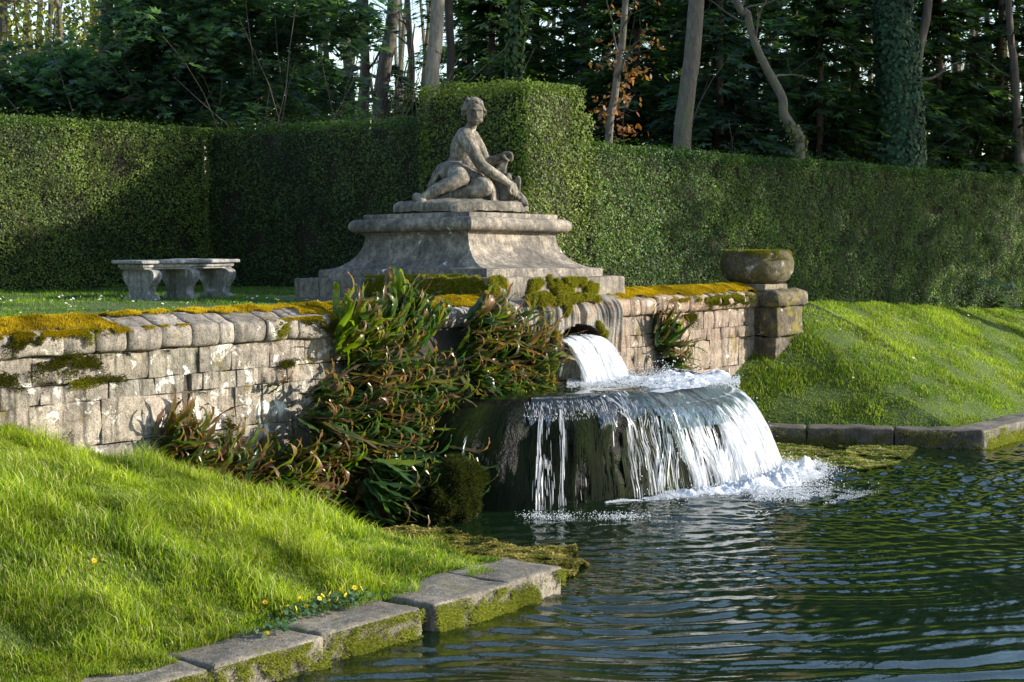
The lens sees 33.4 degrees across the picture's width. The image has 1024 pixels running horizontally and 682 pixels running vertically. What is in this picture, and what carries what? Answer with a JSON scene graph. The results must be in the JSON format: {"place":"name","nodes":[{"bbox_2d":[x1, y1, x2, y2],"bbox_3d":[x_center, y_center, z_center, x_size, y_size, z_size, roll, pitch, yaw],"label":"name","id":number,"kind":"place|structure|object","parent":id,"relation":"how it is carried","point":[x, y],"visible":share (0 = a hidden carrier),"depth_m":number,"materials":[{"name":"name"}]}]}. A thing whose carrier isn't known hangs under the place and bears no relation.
{"place":"outdoors","nodes":[
{"label":"outdoors","id":0,"kind":"place"},
{"bbox_2d":[0,285,300,316],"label":"lawn","id":1,"kind":"structure","parent":0,"point":[116,306],"depth_m":19.37,"materials":[{"name":"plant"}]},
{"bbox_2d":[0,0,146,129],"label":"evergreen tree","id":2,"kind":"object","parent":1,"relation":"on","point":[5,27],"visible":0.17,"depth_m":30.55,"materials":[{"name":"green plant"}]},
{"bbox_2d":[7,0,192,123],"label":"evergreen tree","id":3,"kind":"object","parent":1,"relation":"on","point":[58,21],"visible":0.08,"depth_m":35.42,"materials":[{"name":"plant"}]},
{"bbox_2d":[0,107,215,291],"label":"hedge","id":4,"kind":"object","parent":1,"relation":"on","point":[85,204],"visible":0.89,"depth_m":24.07,"materials":[{"name":"green plant"}]},
{"bbox_2d":[111,258,239,299],"bbox_3d":[-4.059,-0.752,20.759,0.594,0.488,1.596,3,5,37],"label":"stone bench","id":5,"kind":"object","parent":1,"relation":"on","point":[179,277],"visible":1,"depth_m":20.64,"materials":[{"name":"stone"}]},
{"bbox_2d":[0,0,420,143],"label":"yew tree","id":6,"kind":"object","parent":1,"relation":"on","point":[201,37],"visible":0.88,"depth_m":27.18,"materials":[{"name":"green plant"}]},
{"bbox_2d":[0,293,502,468],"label":"retaining wall","id":7,"kind":"structure","parent":1,"relation":"on","point":[103,381],"depth_m":14.84,"materials":[{"name":"stone"}]},
{"bbox_2d":[147,386,220,451],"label":"fern","id":8,"kind":"object","parent":7,"relation":"attached to","point":[169,428],"visible":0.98,"depth_m":14.68,"materials":[{"name":"plant"}]},
{"bbox_2d":[171,389,243,462],"bbox_3d":[-2.674,0.750,14.875,0.529,0.675,0.446,2,4,23],"label":"fern","id":9,"kind":"object","parent":7,"relation":"attached to","point":[207,421],"visible":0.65,"depth_m":14.89,"materials":[{"name":"plant"}]},
{"bbox_2d":[181,411,239,480],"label":"fern","id":10,"kind":"object","parent":7,"relation":"attached to","point":[210,455],"visible":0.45,"depth_m":14.86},
{"bbox_2d":[221,417,272,472],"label":"fern","id":11,"kind":"object","parent":7,"relation":"attached to","point":[244,445],"visible":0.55,"depth_m":15.31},
{"bbox_2d":[251,427,322,481],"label":"fern","id":12,"kind":"object","parent":7,"relation":"attached to","point":[274,447],"visible":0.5,"depth_m":15.63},
{"bbox_2d":[328,298,385,357],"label":"fern","id":13,"kind":"object","parent":7,"relation":"on","point":[344,341],"visible":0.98,"depth_m":16.34,"materials":[{"name":"plant"}]},
{"bbox_2d":[332,272,382,330],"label":"fern","id":14,"kind":"object","parent":7,"relation":"on","point":[358,315],"visible":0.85,"depth_m":16.40,"materials":[{"name":"plant"}]},
{"bbox_2d":[340,325,395,375],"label":"fern","id":15,"kind":"object","parent":7,"relation":"on","point":[351,356],"visible":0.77,"depth_m":16.54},
{"bbox_2d":[345,289,400,340],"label":"fern","id":16,"kind":"object","parent":7,"relation":"on","point":[377,322],"visible":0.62,"depth_m":16.54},
{"bbox_2d":[364,291,413,348],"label":"fern","id":17,"kind":"object","parent":7,"relation":"on","point":[379,298],"visible":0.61,"depth_m":16.70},
{"bbox_2d":[382,282,414,330],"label":"fern","id":18,"kind":"object","parent":7,"relation":"on","point":[392,309],"visible":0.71,"depth_m":16.82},
{"bbox_2d":[384,265,431,312],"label":"fern","id":19,"kind":"object","parent":7,"relation":"on","point":[399,281],"visible":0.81,"depth_m":16.97,"materials":[{"name":"plant"}]},
{"bbox_2d":[422,295,452,336],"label":"fern","id":20,"kind":"object","parent":7,"relation":"on","point":[440,312],"visible":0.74,"depth_m":17.39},
{"bbox_2d":[201,107,429,286],"bbox_3d":[-2.675,-1.966,24.827,4.444,2.715,1.182,3,5,37],"label":"hedge","id":21,"kind":"object","parent":1,"relation":"on","point":[289,205],"visible":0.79,"depth_m":24.66,"materials":[{"name":"green plant"}]},
{"bbox_2d":[346,0,430,121],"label":"woodland tree","id":22,"kind":"object","parent":1,"relation":"on","point":[365,70],"visible":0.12,"depth_m":35.64,"materials":[{"name":"brown plant"}]},
{"bbox_2d":[372,0,423,108],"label":"woodland tree","id":23,"kind":"object","parent":1,"relation":"on","point":[408,26],"visible":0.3,"depth_m":49.46,"materials":[{"name":"brown plant"}]},
{"bbox_2d":[316,0,485,128],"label":"woodland tree","id":24,"kind":"object","parent":1,"relation":"on","point":[386,59],"visible":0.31,"depth_m":37.56,"materials":[{"name":"grey plant"}]},
{"bbox_2d":[424,0,444,118],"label":"beech tree","id":25,"kind":"object","parent":1,"relation":"on","point":[432,63],"visible":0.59,"depth_m":26.67,"materials":[{"name":"grey plant"}]},
{"bbox_2d":[245,211,636,317],"bbox_3d":[-0.766,-0.907,20.674,4.078,1.232,3.241,1,3,37],"label":"pedestal","id":26,"kind":"object","parent":1,"relation":"on","point":[463,253],"visible":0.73,"depth_m":19.80,"materials":[{"name":"stone"}]},
{"bbox_2d":[393,97,528,212],"bbox_3d":[-0.593,-2.236,20.520,1.440,1.386,1.614,3,5,37],"label":"garden statue","id":27,"kind":"object","parent":26,"relation":"on","point":[461,172],"visible":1,"depth_m":20.18,"materials":[{"name":"stone"}]},
{"bbox_2d":[385,0,572,134],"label":"conifer","id":28,"kind":"object","parent":1,"relation":"on","point":[489,11],"visible":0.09,"depth_m":35.48,"materials":[{"name":"green plant"}]},
{"bbox_2d":[444,0,530,91],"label":"woodland tree","id":29,"kind":"object","parent":1,"relation":"on","point":[449,22],"visible":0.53,"depth_m":33.63,"materials":[{"name":"brown plant"}]},
{"bbox_2d":[416,72,607,270],"bbox_3d":[-0.024,-2.061,23.162,1.996,3.114,1.852,3,5,37],"label":"hedge","id":30,"kind":"object","parent":1,"relation":"on","point":[532,129],"visible":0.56,"depth_m":22.63,"materials":[{"name":"green plant"}]},
{"bbox_2d":[0,0,1023,249],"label":"undergrowth","id":31,"kind":"object","parent":1,"relation":"on","point":[366,106],"visible":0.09,"depth_m":27.55,"materials":[{"name":"green plant"}]},
{"bbox_2d":[503,0,527,92],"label":"ivy tree","id":32,"kind":"object","parent":1,"relation":"on","point":[514,49],"visible":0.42,"depth_m":30.64,"materials":[{"name":"green plant"}]},
{"bbox_2d":[8,0,1023,252],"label":"woodland","id":33,"kind":"object","parent":1,"relation":"on","point":[424,38],"depth_m":61.17,"materials":[{"name":"green plant"}]},
{"bbox_2d":[439,0,643,144],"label":"conifer","id":34,"kind":"object","parent":1,"relation":"on","point":[501,36],"visible":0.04,"depth_m":39.53,"materials":[{"name":"green plant"}]},
{"bbox_2d":[518,0,671,148],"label":"conifer","id":35,"kind":"object","parent":1,"relation":"on","point":[575,17],"visible":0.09,"depth_m":36.43,"materials":[{"name":"green plant"}]},
{"bbox_2d":[581,0,665,153],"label":"young beech","id":36,"kind":"object","parent":1,"relation":"on","point":[619,67],"visible":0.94,"depth_m":25.25,"materials":[{"name":"brown plant"}]},
{"bbox_2d":[549,0,741,158],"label":"conifer","id":37,"kind":"object","parent":1,"relation":"on","point":[639,89],"visible":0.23,"depth_m":33.34,"materials":[{"name":"green plant"}]},
{"bbox_2d":[576,282,758,381],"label":"retaining wall","id":38,"kind":"structure","parent":1,"relation":"on","point":[723,314],"depth_m":22.04,"materials":[{"name":"stone"}]},
{"bbox_2d":[651,299,696,344],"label":"fern","id":39,"kind":"object","parent":38,"relation":"attached to","point":[658,324],"visible":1,"depth_m":21.04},
{"bbox_2d":[652,308,707,365],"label":"fern","id":40,"kind":"object","parent":38,"relation":"attached to","point":[669,345],"visible":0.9,"depth_m":21.17,"materials":[{"name":"plant"}]},
{"bbox_2d":[590,0,774,150],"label":"conifer","id":41,"kind":"object","parent":1,"relation":"on","point":[705,65],"visible":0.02,"depth_m":40.62,"materials":[{"name":"green plant"}]},
{"bbox_2d":[673,0,703,155],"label":"beech tree","id":42,"kind":"object","parent":1,"relation":"on","point":[687,93],"visible":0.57,"depth_m":27.68,"materials":[{"name":"grey plant"}]},
{"bbox_2d":[634,0,831,161],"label":"conifer","id":43,"kind":"object","parent":1,"relation":"on","point":[713,27],"visible":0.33,"depth_m":32.26,"materials":[{"name":"green plant"}]},
{"bbox_2d":[655,0,850,157],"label":"conifer","id":44,"kind":"object","parent":1,"relation":"on","point":[753,59],"visible":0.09,"depth_m":38.44,"materials":[{"name":"green plant"}]},
{"bbox_2d":[708,0,810,166],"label":"bent tree","id":45,"kind":"object","parent":1,"relation":"on","point":[798,139],"visible":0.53,"depth_m":29.12,"materials":[{"name":"grey plant"}]},
{"bbox_2d":[714,0,875,156],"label":"conifer","id":46,"kind":"object","parent":1,"relation":"on","point":[785,37],"visible":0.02,"depth_m":43.48,"materials":[{"name":"green plant"}]},
{"bbox_2d":[571,133,1023,309],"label":"hedge","id":47,"kind":"object","parent":1,"relation":"on","point":[850,231],"visible":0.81,"depth_m":28.80,"materials":[{"name":"green plant"}]},
{"bbox_2d":[736,0,937,300],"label":"conifer","id":48,"kind":"object","parent":1,"relation":"on","point":[823,140],"visible":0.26,"depth_m":32.99,"materials":[{"name":"green plant"}]},
{"bbox_2d":[753,0,1023,309],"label":"conifer","id":49,"kind":"object","parent":1,"relation":"on","point":[863,13],"visible":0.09,"depth_m":35.22,"materials":[{"name":"green plant"}]},
{"bbox_2d":[870,0,958,174],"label":"ivy tree","id":50,"kind":"object","parent":1,"relation":"on","point":[899,53],"visible":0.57,"depth_m":33.01,"materials":[{"name":"green plant"}]},
{"bbox_2d":[826,1,1021,165],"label":"conifer","id":51,"kind":"object","parent":1,"relation":"on","point":[928,58],"visible":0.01,"depth_m":41.46,"materials":[{"name":"green plant"}]},
{"bbox_2d":[911,0,1023,308],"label":"conifer","id":52,"kind":"object","parent":1,"relation":"on","point":[939,29],"visible":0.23,"depth_m":36.75,"materials":[{"name":"green plant"}]},
{"bbox_2d":[931,35,1013,175],"bbox_3d":[10.572,-3.587,38.787,3.991,6.672,3.882,1,4,19],"label":"conifer","id":53,"kind":"object","parent":1,"relation":"on","point":[983,39],"visible":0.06,"depth_m":38.48,"materials":[{"name":"green plant"}]},
{"bbox_2d":[923,0,1023,275],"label":"conifer","id":54,"kind":"object","parent":1,"relation":"on","point":[998,41],"visible":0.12,"depth_m":39.34,"materials":[{"name":"green plant"}]},
{"bbox_2d":[951,0,1023,175],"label":"slim tree","id":55,"kind":"object","parent":1,"relation":"on","point":[1017,124],"visible":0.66,"depth_m":37.54,"materials":[{"name":"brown plant"}]},
{"bbox_2d":[0,420,501,681],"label":"grass bank","id":56,"kind":"structure","parent":0,"point":[110,581],"depth_m":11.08,"materials":[{"name":"plant"}]},
{"bbox_2d":[56,660,214,681],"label":"kerb stone","id":57,"kind":"object","parent":56,"relation":"on","point":[180,671],"visible":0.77,"depth_m":9.77,"materials":[{"name":"stone"}]},
{"bbox_2d":[1,619,275,681],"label":"verge grass","id":58,"kind":"structure","parent":56,"relation":"on","point":[154,659],"depth_m":9.84,"materials":[{"name":"plant"}]},
{"bbox_2d":[160,404,219,470],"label":"fern","id":59,"kind":"object","parent":56,"relation":"on","point":[177,450],"visible":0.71,"depth_m":14.71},
{"bbox_2d":[163,628,331,681],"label":"kerb stone","id":60,"kind":"object","parent":56,"relation":"on","point":[277,655],"visible":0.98,"depth_m":10.34,"materials":[{"name":"stone"}]},
{"bbox_2d":[263,439,328,500],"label":"fern","id":61,"kind":"object","parent":56,"relation":"on","point":[286,472],"visible":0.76,"depth_m":15.47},
{"bbox_2d":[279,421,335,478],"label":"fern","id":62,"kind":"object","parent":56,"relation":"on","point":[287,450],"visible":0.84,"depth_m":15.64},
{"bbox_2d":[291,437,345,504],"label":"fern","id":63,"kind":"object","parent":56,"relation":"on","point":[327,487],"visible":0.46,"depth_m":15.62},
{"bbox_2d":[306,420,364,471],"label":"fern","id":64,"kind":"object","parent":56,"relation":"on","point":[331,449],"visible":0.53,"depth_m":15.84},
{"bbox_2d":[304,381,379,456],"bbox_3d":[-1.488,0.734,15.974,0.771,0.734,0.655,1,4,20],"label":"fern","id":65,"kind":"object","parent":56,"relation":"on","point":[350,433],"visible":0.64,"depth_m":15.86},
{"bbox_2d":[272,599,425,662],"bbox_3d":[-1.106,2.121,11.282,0.663,0.660,0.998,3,5,37],"label":"kerb stone","id":66,"kind":"object","parent":56,"relation":"on","point":[369,627],"visible":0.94,"depth_m":11.12,"materials":[{"name":"stone"}]},
{"bbox_2d":[380,573,516,631],"bbox_3d":[-0.486,2.068,12.079,0.697,0.673,0.894,3,5,37],"label":"kerb stone","id":67,"kind":"object","parent":56,"relation":"on","point":[449,601],"visible":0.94,"depth_m":11.91,"materials":[{"name":"stone"}]},
{"bbox_2d":[448,558,567,608],"bbox_3d":[-0.026,2.027,12.732,0.672,0.671,0.698,3,5,37],"label":"kerb stone","id":68,"kind":"object","parent":56,"relation":"on","point":[532,583],"visible":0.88,"depth_m":12.61,"materials":[{"name":"stone"}]},
{"bbox_2d":[285,327,502,513],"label":"fern bank","id":69,"kind":"structure","parent":0,"point":[443,339],"depth_m":17.79,"materials":[{"name":"plant"}]},
{"bbox_2d":[296,378,362,460],"bbox_3d":[-1.664,0.731,15.772,0.653,0.758,0.466,-3,4,-35],"label":"fern","id":70,"kind":"object","parent":69,"relation":"on","point":[318,417],"visible":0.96,"depth_m":15.75,"materials":[{"name":"plant"}]},
{"bbox_2d":[298,358,367,421],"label":"fern","id":71,"kind":"object","parent":69,"relation":"on","point":[331,379],"visible":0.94,"depth_m":15.91,"materials":[{"name":"plant"}]},
{"bbox_2d":[340,366,398,424],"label":"fern","id":72,"kind":"object","parent":69,"relation":"on","point":[375,390],"visible":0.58,"depth_m":16.31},
{"bbox_2d":[339,365,409,444],"bbox_3d":[-1.392,0.636,16.212,0.645,0.810,0.614,3,5,37],"label":"fern","id":73,"kind":"object","parent":69,"relation":"on","point":[363,404],"visible":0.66,"depth_m":16.18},
{"bbox_2d":[342,357,407,421],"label":"fern","id":74,"kind":"object","parent":69,"relation":"on","point":[371,381],"visible":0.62,"depth_m":16.30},
{"bbox_2d":[345,380,404,436],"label":"fern","id":75,"kind":"object","parent":69,"relation":"on","point":[377,401],"visible":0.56,"depth_m":16.25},
{"bbox_2d":[352,336,428,381],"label":"fern","id":76,"kind":"object","parent":69,"relation":"on","point":[378,364],"visible":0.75,"depth_m":16.50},
{"bbox_2d":[381,345,432,410],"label":"fern","id":77,"kind":"object","parent":69,"relation":"on","point":[401,372],"visible":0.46,"depth_m":16.72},
{"bbox_2d":[382,323,442,382],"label":"fern","id":78,"kind":"object","parent":69,"relation":"on","point":[412,348],"visible":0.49,"depth_m":16.86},
{"bbox_2d":[393,402,436,472],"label":"fern","id":79,"kind":"object","parent":69,"relation":"on","point":[424,434],"visible":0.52,"depth_m":16.59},
{"bbox_2d":[414,344,467,397],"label":"fern","id":80,"kind":"object","parent":69,"relation":"on","point":[435,352],"visible":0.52,"depth_m":17.15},
{"bbox_2d":[452,318,512,376],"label":"fern","id":81,"kind":"object","parent":69,"relation":"on","point":[473,351],"visible":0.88,"depth_m":17.72,"materials":[{"name":"plant"}]},
{"bbox_2d":[461,299,521,352],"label":"fern","id":82,"kind":"object","parent":69,"relation":"on","point":[491,339],"visible":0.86,"depth_m":17.70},
{"bbox_2d":[387,0,505,115],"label":"conifer","id":83,"kind":"object","parent":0,"point":[425,16],"visible":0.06,"depth_m":43.34,"materials":[{"name":"green plant"}]},
{"bbox_2d":[0,284,1022,321],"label":"lawn grass","id":84,"kind":"structure","parent":0,"point":[24,301],"depth_m":19.97,"materials":[{"name":"plant"}]},
{"bbox_2d":[7,0,1023,171],"label":"sky","id":85,"kind":"structure","parent":0,"point":[417,41],"materials":[{"name":"white"}]},
{"bbox_2d":[272,434,1023,681],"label":"water","id":86,"kind":"structure","parent":0,"point":[913,571],"depth_m":12.89,"materials":[{"name":"green liquid"}]},
{"bbox_2d":[359,457,427,521],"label":"fern","id":87,"kind":"object","parent":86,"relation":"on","point":[371,486],"visible":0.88,"depth_m":15.83,"materials":[{"name":"plant"}]},
{"bbox_2d":[361,463,431,520],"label":"fern","id":88,"kind":"object","parent":86,"relation":"on","point":[368,502],"visible":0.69,"depth_m":15.95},
{"bbox_2d":[365,452,440,520],"bbox_3d":[-0.913,1.362,16.057,0.626,0.647,0.788,3,5,37],"label":"fern","id":89,"kind":"object","parent":86,"relation":"on","point":[387,466],"visible":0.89,"depth_m":15.94,"materials":[{"name":"plant"}]},
{"bbox_2d":[344,396,400,461],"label":"fern","id":90,"kind":"object","parent":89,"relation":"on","point":[366,436],"visible":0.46,"depth_m":16.11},
{"bbox_2d":[377,456,435,521],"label":"fern","id":91,"kind":"object","parent":86,"relation":"on","point":[404,481],"visible":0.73,"depth_m":15.99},
{"bbox_2d":[379,524,589,577],"bbox_3d":[-0.290,1.757,14.500,2.562,0.112,1.386,3,5,37],"label":"pond weed","id":92,"kind":"object","parent":86,"relation":"on","point":[556,555],"visible":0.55,"depth_m":14.38,"materials":[{"name":"plant"}]},
{"bbox_2d":[399,389,734,523],"bbox_3d":[0.943,1.199,18.662,2.347,1.350,6.602,3,5,37],"label":"rock ledge","id":93,"kind":"object","parent":86,"relation":"in","point":[596,459],"visible":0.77,"depth_m":17.03,"materials":[{"name":"stone"}]},
{"bbox_2d":[358,405,420,458],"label":"fern","id":94,"kind":"object","parent":93,"relation":"on","point":[382,440],"visible":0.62,"depth_m":16.20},
{"bbox_2d":[391,434,451,512],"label":"fern","id":95,"kind":"object","parent":93,"relation":"on","point":[422,467],"visible":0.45,"depth_m":16.16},
{"bbox_2d":[466,362,529,396],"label":"fern","id":96,"kind":"object","parent":93,"relation":"on","point":[488,386],"visible":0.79,"depth_m":17.66,"materials":[{"name":"plant"}]},
{"bbox_2d":[480,350,526,387],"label":"fern","id":97,"kind":"object","parent":93,"relation":"on","point":[507,370],"visible":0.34,"depth_m":17.98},
{"bbox_2d":[478,279,538,338],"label":"fern","id":98,"kind":"object","parent":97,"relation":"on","point":[501,299],"visible":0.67,"depth_m":18.01,"materials":[{"name":"plant"}]},
{"bbox_2d":[501,294,622,383],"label":"spout block","id":99,"kind":"structure","parent":93,"relation":"on","point":[604,318],"depth_m":19.59,"materials":[{"name":"stone"}]},
{"bbox_2d":[487,295,548,359],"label":"fern","id":100,"kind":"object","parent":99,"relation":"on","point":[515,330],"visible":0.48,"depth_m":18.07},
{"bbox_2d":[460,289,522,334],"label":"fern","id":101,"kind":"object","parent":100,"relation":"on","point":[473,310],"visible":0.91,"depth_m":17.79,"materials":[{"name":"plant"}]},
{"bbox_2d":[521,293,567,355],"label":"fern","id":102,"kind":"object","parent":99,"relation":"on","point":[538,321],"visible":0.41,"depth_m":18.56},
{"bbox_2d":[536,303,585,367],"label":"fern","id":103,"kind":"object","parent":99,"relation":"on","point":[561,353],"visible":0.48,"depth_m":18.77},
{"bbox_2d":[444,331,883,520],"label":"waterfall","id":104,"kind":"structure","parent":93,"relation":"on","point":[759,469],"depth_m":18.32,"materials":[{"name":"white liquid"}]},
{"bbox_2d":[776,442,917,470],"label":"pond weed","id":105,"kind":"object","parent":86,"relation":"on","point":[852,458],"visible":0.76,"depth_m":20.77,"materials":[{"name":"plant"}]},
{"bbox_2d":[729,298,1023,433],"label":"grass bank","id":106,"kind":"structure","parent":0,"point":[820,397],"depth_m":22.91,"materials":[{"name":"plant"}]},
{"bbox_2d":[753,287,807,360],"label":"end pier","id":107,"kind":"structure","parent":106,"relation":"on","point":[778,314],"depth_m":23.12,"materials":[{"name":"stone"}]},
{"bbox_2d":[720,249,793,290],"bbox_3d":[3.378,-0.988,23.536,0.998,0.563,1.003,3,5,37],"label":"stone bowl","id":108,"kind":"object","parent":107,"relation":"on","point":[760,269],"visible":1,"depth_m":23.14,"materials":[{"name":"stone"}]},
{"bbox_2d":[768,423,806,444],"bbox_3d":[3.238,1.421,21.979,1.096,0.714,0.502,1,4,10],"label":"kerb stone","id":109,"kind":"object","parent":106,"relation":"on","point":[789,433],"visible":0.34,"depth_m":21.74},
{"bbox_2d":[807,424,893,446],"bbox_3d":[4.314,1.431,21.800,1.098,0.713,0.510,1,4,10],"label":"kerb stone","id":110,"kind":"object","parent":106,"relation":"on","point":[828,435],"visible":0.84,"depth_m":21.61,"materials":[{"name":"stone"}]},
{"bbox_2d":[893,426,983,449],"bbox_3d":[5.390,1.442,21.619,1.108,0.709,0.509,1,4,10],"label":"kerb stone","id":111,"kind":"object","parent":106,"relation":"on","point":[944,437],"visible":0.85,"depth_m":21.43,"materials":[{"name":"stone"}]},
{"bbox_2d":[952,415,1023,449],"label":"kerb stone","id":112,"kind":"object","parent":106,"relation":"on","point":[1002,430],"visible":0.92,"depth_m":21.89,"materials":[{"name":"stone"}]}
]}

